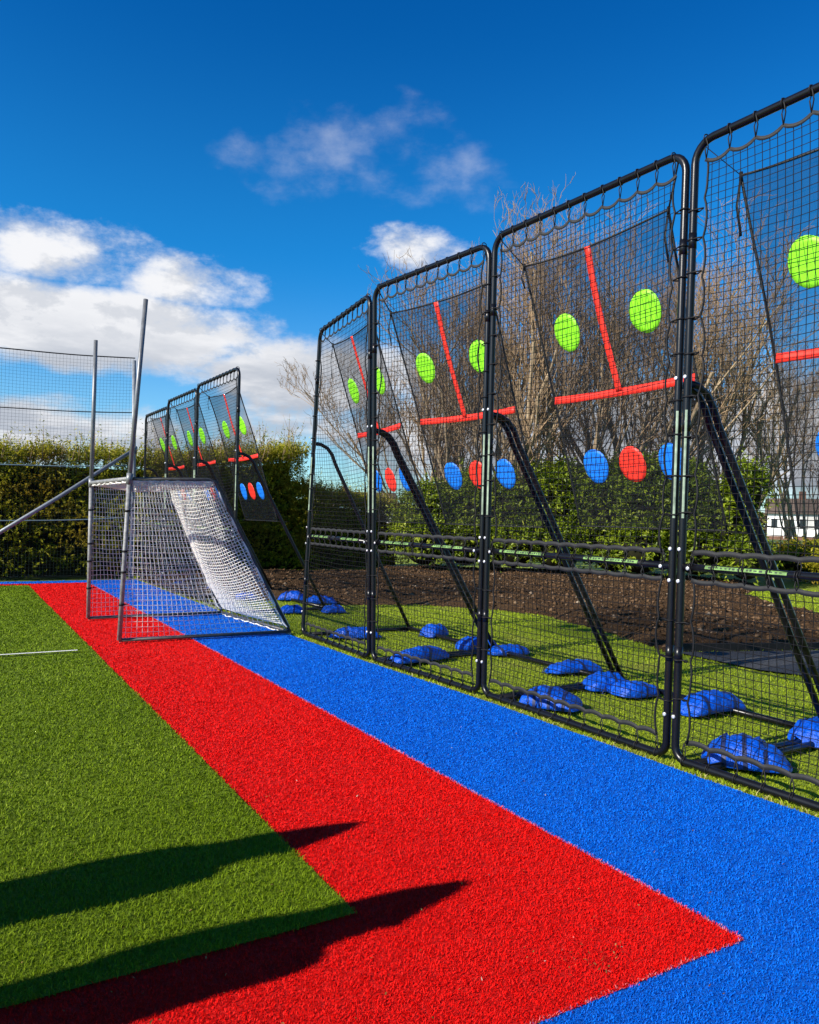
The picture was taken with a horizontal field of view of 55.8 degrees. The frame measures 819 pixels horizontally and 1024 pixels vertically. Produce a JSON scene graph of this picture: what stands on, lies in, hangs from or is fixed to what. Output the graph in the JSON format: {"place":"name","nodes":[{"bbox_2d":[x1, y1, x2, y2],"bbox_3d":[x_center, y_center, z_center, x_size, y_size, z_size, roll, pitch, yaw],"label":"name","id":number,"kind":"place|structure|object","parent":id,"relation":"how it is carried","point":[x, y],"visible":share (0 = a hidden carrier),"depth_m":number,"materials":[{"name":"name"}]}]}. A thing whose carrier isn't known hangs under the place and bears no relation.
{"place":"outdoors","nodes":[
{"label":"outdoors","id":0,"kind":"place"},
{"bbox_2d":[0,585,356,1007],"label":"green turf","id":1,"kind":"structure","parent":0,"point":[104,905],"depth_m":3.48,"materials":[{"name":"green plastic"}]},
{"bbox_2d":[0,650,73,654],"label":"pitch line","id":2,"kind":"object","parent":1,"relation":"on","point":[37,652],"visible":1,"depth_m":7.77,"materials":[{"name":"white paint"}]},
{"bbox_2d":[340,491,395,523],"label":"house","id":3,"kind":"structure","parent":0,"point":[393,495],"depth_m":143.97,"materials":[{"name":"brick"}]},
{"bbox_2d":[0,582,742,1023],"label":"red turf","id":4,"kind":"structure","parent":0,"point":[428,965],"depth_m":3.02,"materials":[{"name":"red plastic"}]},
{"bbox_2d":[93,585,743,1023],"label":"frayed threads","id":5,"kind":"object","parent":4,"relation":"on","point":[523,819],"visible":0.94,"depth_m":3.40,"materials":[{"name":"plastic"}]},
{"bbox_2d":[0,531,818,581],"bbox_3d":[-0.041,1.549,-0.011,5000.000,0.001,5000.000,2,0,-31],"label":"ground","id":6,"kind":"structure","parent":0,"point":[47,578],"depth_m":17.23,"materials":[{"name":"green plant"}]},
{"bbox_2d":[0,414,189,577],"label":"hedge","id":7,"kind":"object","parent":6,"relation":"on","point":[71,504],"visible":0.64,"depth_m":17.27,"materials":[{"name":"green plant"}]},
{"bbox_2d":[400,504,766,532],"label":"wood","id":8,"kind":"object","parent":6,"relation":"on","point":[764,523],"visible":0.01,"depth_m":177.18,"materials":[{"name":"brown wood"}]},
{"bbox_2d":[0,0,818,511],"label":"sky","id":9,"kind":"structure","parent":0,"point":[234,168],"materials":[{"name":"blue"}]},
{"bbox_2d":[0,580,818,1023],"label":"blue turf","id":10,"kind":"structure","parent":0,"point":[785,950],"depth_m":3.94,"materials":[{"name":"blue plastic"}]},
{"bbox_2d":[0,360,136,579],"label":"metal posts","id":11,"kind":"object","parent":10,"relation":"on","point":[54,499],"visible":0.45,"depth_m":16.32,"materials":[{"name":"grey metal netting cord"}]},
{"bbox_2d":[0,347,134,577],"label":"ball stop net","id":12,"kind":"object","parent":11,"relation":"hanging from","point":[83,466],"visible":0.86,"depth_m":15.96,"materials":[{"name":"black fabric"}]},
{"bbox_2d":[86,299,290,642],"bbox_3d":[-2.855,-0.446,9.979,2.089,3.881,2.165,2,0,-31],"label":"goal","id":13,"kind":"object","parent":10,"relation":"on","point":[133,485],"visible":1,"depth_m":9.38,"materials":[{"name":"grey paint"}]},
{"bbox_2d":[126,549,818,817],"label":"lawn","id":14,"kind":"structure","parent":0,"point":[803,584],"depth_m":7.78,"materials":[{"name":"plant"}]},
{"bbox_2d":[141,406,232,587],"bbox_3d":[-4.516,-0.278,16.106,1.607,3.542,1.915,2,0,-32],"label":"rebounder net","id":15,"kind":"object","parent":14,"relation":"on","point":[163,447],"visible":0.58,"depth_m":15.84,"materials":[{"name":"black fabric"}]},
{"bbox_2d":[162,388,240,597],"bbox_3d":[-3.533,-0.319,14.525,1.608,3.652,2.035,2,0,-32],"label":"rebounder net","id":16,"kind":"object","parent":14,"relation":"on","point":[189,435],"visible":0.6,"depth_m":14.29,"materials":[{"name":"black fabric"}]},
{"bbox_2d":[236,591,256,599],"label":"sandbag","id":17,"kind":"object","parent":14,"relation":"on","point":[246,597],"visible":0.3,"depth_m":13.20,"materials":[{"name":"blue fabric"}]},
{"bbox_2d":[191,366,324,613],"bbox_3d":[-2.461,-0.328,12.803,1.608,3.702,2.255,2,0,-32],"label":"rebounder net","id":18,"kind":"object","parent":14,"relation":"on","point":[236,419],"visible":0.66,"depth_m":12.24,"materials":[{"name":"black metal"}]},
{"bbox_2d":[277,591,302,599],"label":"sandbag","id":19,"kind":"object","parent":14,"relation":"on","point":[288,595],"visible":0.72,"depth_m":13.31,"materials":[{"name":"blue fabric"}]},
{"bbox_2d":[281,604,301,612],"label":"sandbag","id":20,"kind":"object","parent":14,"relation":"on","point":[294,608],"visible":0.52,"depth_m":11.57,"materials":[{"name":"blue fabric"}]},
{"bbox_2d":[301,595,336,603],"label":"sandbag","id":21,"kind":"object","parent":14,"relation":"on","point":[325,600],"visible":0.42,"depth_m":12.90,"materials":[{"name":"blue fabric"}]},
{"bbox_2d":[319,604,345,612],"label":"sandbag","id":22,"kind":"object","parent":14,"relation":"on","point":[335,608],"visible":0.73,"depth_m":11.75,"materials":[{"name":"blue fabric"}]},
{"bbox_2d":[326,626,381,637],"bbox_3d":[-0.676,1.462,9.451,0.686,0.142,0.238,2,0,-9],"label":"sandbag","id":23,"kind":"object","parent":14,"relation":"on","point":[352,630],"visible":0.48,"depth_m":9.36,"materials":[{"name":"blue fabric"}]},
{"bbox_2d":[301,293,489,658],"bbox_3d":[-0.168,-0.358,9.155,1.681,3.832,2.005,2,0,-30],"label":"rebounder net","id":24,"kind":"object","parent":14,"relation":"on","point":[352,387],"visible":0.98,"depth_m":8.79,"materials":[{"name":"black metal"}]},
{"bbox_2d":[277,246,547,564],"bbox_3d":[0.708,-2.915,24.657,9.091,9.426,6.711,2,0,-22],"label":"bare tree","id":25,"kind":"object","parent":14,"relation":"on","point":[437,439],"visible":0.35,"depth_m":24.04,"materials":[{"name":"brown plant"}]},
{"bbox_2d":[387,645,448,663],"bbox_3d":[0.108,1.464,8.017,0.796,0.159,0.255,2,-1,-39],"label":"sandbag","id":26,"kind":"object","parent":14,"relation":"on","point":[398,659],"visible":0.69,"depth_m":7.91,"materials":[{"name":"blue fabric"}]},
{"bbox_2d":[418,623,447,636],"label":"sandbag","id":27,"kind":"object","parent":14,"relation":"on","point":[432,626],"visible":0.67,"depth_m":9.66,"materials":[{"name":"blue fabric"}]},
{"bbox_2d":[449,636,496,649],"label":"sandbag","id":28,"kind":"object","parent":14,"relation":"on","point":[461,646],"visible":0.37,"depth_m":8.72,"materials":[{"name":"blue fabric"}]},
{"bbox_2d":[370,242,614,700],"bbox_3d":[0.816,-0.368,7.607,1.686,3.882,2.027,2,0,-34],"label":"rebounder net","id":29,"kind":"object","parent":14,"relation":"on","point":[478,353],"visible":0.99,"depth_m":7.27,"materials":[{"name":"black metal"}]},
{"bbox_2d":[359,172,639,566],"bbox_3d":[2.616,-3.679,21.967,7.443,11.030,7.794,1,0,16],"label":"bare tree","id":30,"kind":"object","parent":14,"relation":"on","point":[521,409],"visible":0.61,"depth_m":21.40,"materials":[{"name":"brown plant"}]},
{"bbox_2d":[488,644,529,655],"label":"sandbag","id":31,"kind":"object","parent":14,"relation":"on","point":[499,651],"visible":0.77,"depth_m":8.48,"materials":[{"name":"blue fabric"}]},
{"bbox_2d":[514,685,582,711],"bbox_3d":[1.098,1.477,6.231,0.576,0.160,0.329,1,0,27],"label":"sandbag","id":32,"kind":"object","parent":14,"relation":"on","point":[534,701],"visible":0.69,"depth_m":6.11,"materials":[{"name":"blue fabric"}]},
{"bbox_2d":[379,182,744,566],"bbox_3d":[4.657,-3.688,22.924,11.646,11.182,9.163,2,0,-16],"label":"bare tree","id":33,"kind":"object","parent":14,"relation":"on","point":[659,415],"visible":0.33,"depth_m":22.27,"materials":[{"name":"brown plant"}]},
{"bbox_2d":[542,659,602,673],"bbox_3d":[1.603,1.521,7.641,0.660,0.124,0.273,2,0,-25],"label":"sandbag","id":34,"kind":"object","parent":14,"relation":"on","point":[577,666],"visible":0.76,"depth_m":7.55,"materials":[{"name":"blue fabric"}]},
{"bbox_2d":[577,671,625,691],"bbox_3d":[1.730,1.501,6.912,0.507,0.164,0.295,2,0,-11],"label":"sandbag","id":35,"kind":"object","parent":14,"relation":"on","point":[591,677],"visible":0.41,"depth_m":6.83,"materials":[{"name":"blue fabric"}]},
{"bbox_2d":[601,680,659,697],"bbox_3d":[1.925,1.518,6.689,0.517,0.130,0.294,2,0,-19],"label":"sandbag","id":36,"kind":"object","parent":14,"relation":"on","point":[633,693],"visible":0.71,"depth_m":6.59,"materials":[{"name":"blue fabric"}]},
{"bbox_2d":[479,184,818,572],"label":"bare tree","id":37,"kind":"object","parent":14,"relation":"on","point":[710,374],"visible":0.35,"depth_m":23.34,"materials":[{"name":"brown plant"}]},
{"bbox_2d":[480,152,818,764],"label":"rebounder net","id":38,"kind":"object","parent":14,"relation":"on","point":[645,312],"visible":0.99,"depth_m":5.59,"materials":[{"name":"black metal"}]},
{"bbox_2d":[595,228,818,509],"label":"bare tree","id":39,"kind":"object","parent":14,"relation":"on","point":[776,459],"visible":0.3,"depth_m":24.42,"materials":[{"name":"brown plant"}]},
{"bbox_2d":[681,689,746,716],"bbox_3d":[2.375,1.508,6.157,0.698,0.172,0.286,2,0,-27],"label":"sandbag","id":40,"kind":"object","parent":14,"relation":"on","point":[704,712],"visible":0.79,"depth_m":6.06,"materials":[{"name":"blue fabric"}]},
{"bbox_2d":[694,732,792,772],"bbox_3d":[2.084,1.480,4.848,0.570,0.188,0.356,1,0,21],"label":"sandbag","id":41,"kind":"object","parent":14,"relation":"on","point":[725,760],"visible":0.69,"depth_m":4.73,"materials":[{"name":"blue fabric"}]},
{"bbox_2d":[671,82,818,811],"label":"rebounder net","id":42,"kind":"object","parent":14,"relation":"on","point":[803,261],"visible":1,"depth_m":4.60,"materials":[{"name":"black metal"}]},
{"bbox_2d":[674,642,818,651],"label":"edging board","id":43,"kind":"object","parent":14,"relation":"on","point":[687,647],"visible":0.48,"depth_m":9.28,"materials":[{"name":"brown wood"}]},
{"bbox_2d":[728,320,818,547],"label":"bare tree","id":44,"kind":"object","parent":14,"relation":"on","point":[787,500],"visible":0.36,"depth_m":29.41,"materials":[{"name":"brown plant"}]},
{"bbox_2d":[769,534,818,584],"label":"shrub","id":45,"kind":"object","parent":14,"relation":"on","point":[813,567],"visible":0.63,"depth_m":21.11,"materials":[{"name":"green plant"}]},
{"bbox_2d":[787,716,818,747],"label":"sandbag","id":46,"kind":"object","parent":14,"relation":"on","point":[806,732],"visible":0.73,"depth_m":5.32,"materials":[{"name":"blue fabric"}]},
{"bbox_2d":[136,563,818,651],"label":"soil bed","id":47,"kind":"object","parent":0,"point":[626,635],"visible":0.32,"depth_m":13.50,"materials":[{"name":"brown soil"}]},
{"bbox_2d":[142,414,316,571],"bbox_3d":[-4.786,-0.573,20.335,4.895,4.241,2.874,2,0,-31],"label":"hedge","id":48,"kind":"object","parent":47,"relation":"on","point":[271,544],"visible":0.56,"depth_m":20.36,"materials":[{"name":"green plant"}]},
{"bbox_2d":[282,466,409,569],"bbox_3d":[-1.875,0.171,22.764,1.929,2.906,4.933,1,-1,45],"label":"hedge","id":49,"kind":"object","parent":47,"relation":"on","point":[362,536],"visible":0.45,"depth_m":22.28,"materials":[{"name":"green plant"}]},
{"bbox_2d":[382,443,742,580],"bbox_3d":[3.916,-0.112,20.719,9.674,3.636,3.716,1,0,11],"label":"laurel bush","id":50,"kind":"object","parent":47,"relation":"on","point":[528,503],"visible":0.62,"depth_m":20.09,"materials":[{"name":"green plant"}]},
{"bbox_2d":[693,445,783,585],"bbox_3d":[8.030,0.081,19.300,2.296,3.582,2.521,2,0,-9],"label":"laurel bush","id":51,"kind":"object","parent":47,"relation":"on","point":[750,563],"visible":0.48,"depth_m":19.00,"materials":[{"name":"green plant"}]},
{"bbox_2d":[683,650,818,675],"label":"asphalt path","id":52,"kind":"structure","parent":0,"point":[772,660],"depth_m":8.67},
{"bbox_2d":[765,491,818,540],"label":"house","id":53,"kind":"structure","parent":0,"point":[810,531],"depth_m":95.67,"materials":[{"name":"paint"}]},
{"bbox_2d":[771,518,777,526],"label":"window","id":54,"kind":"structure","parent":53,"relation":"in","point":[772,521],"depth_m":95.77,"materials":[{"name":"glass"}]}
]}

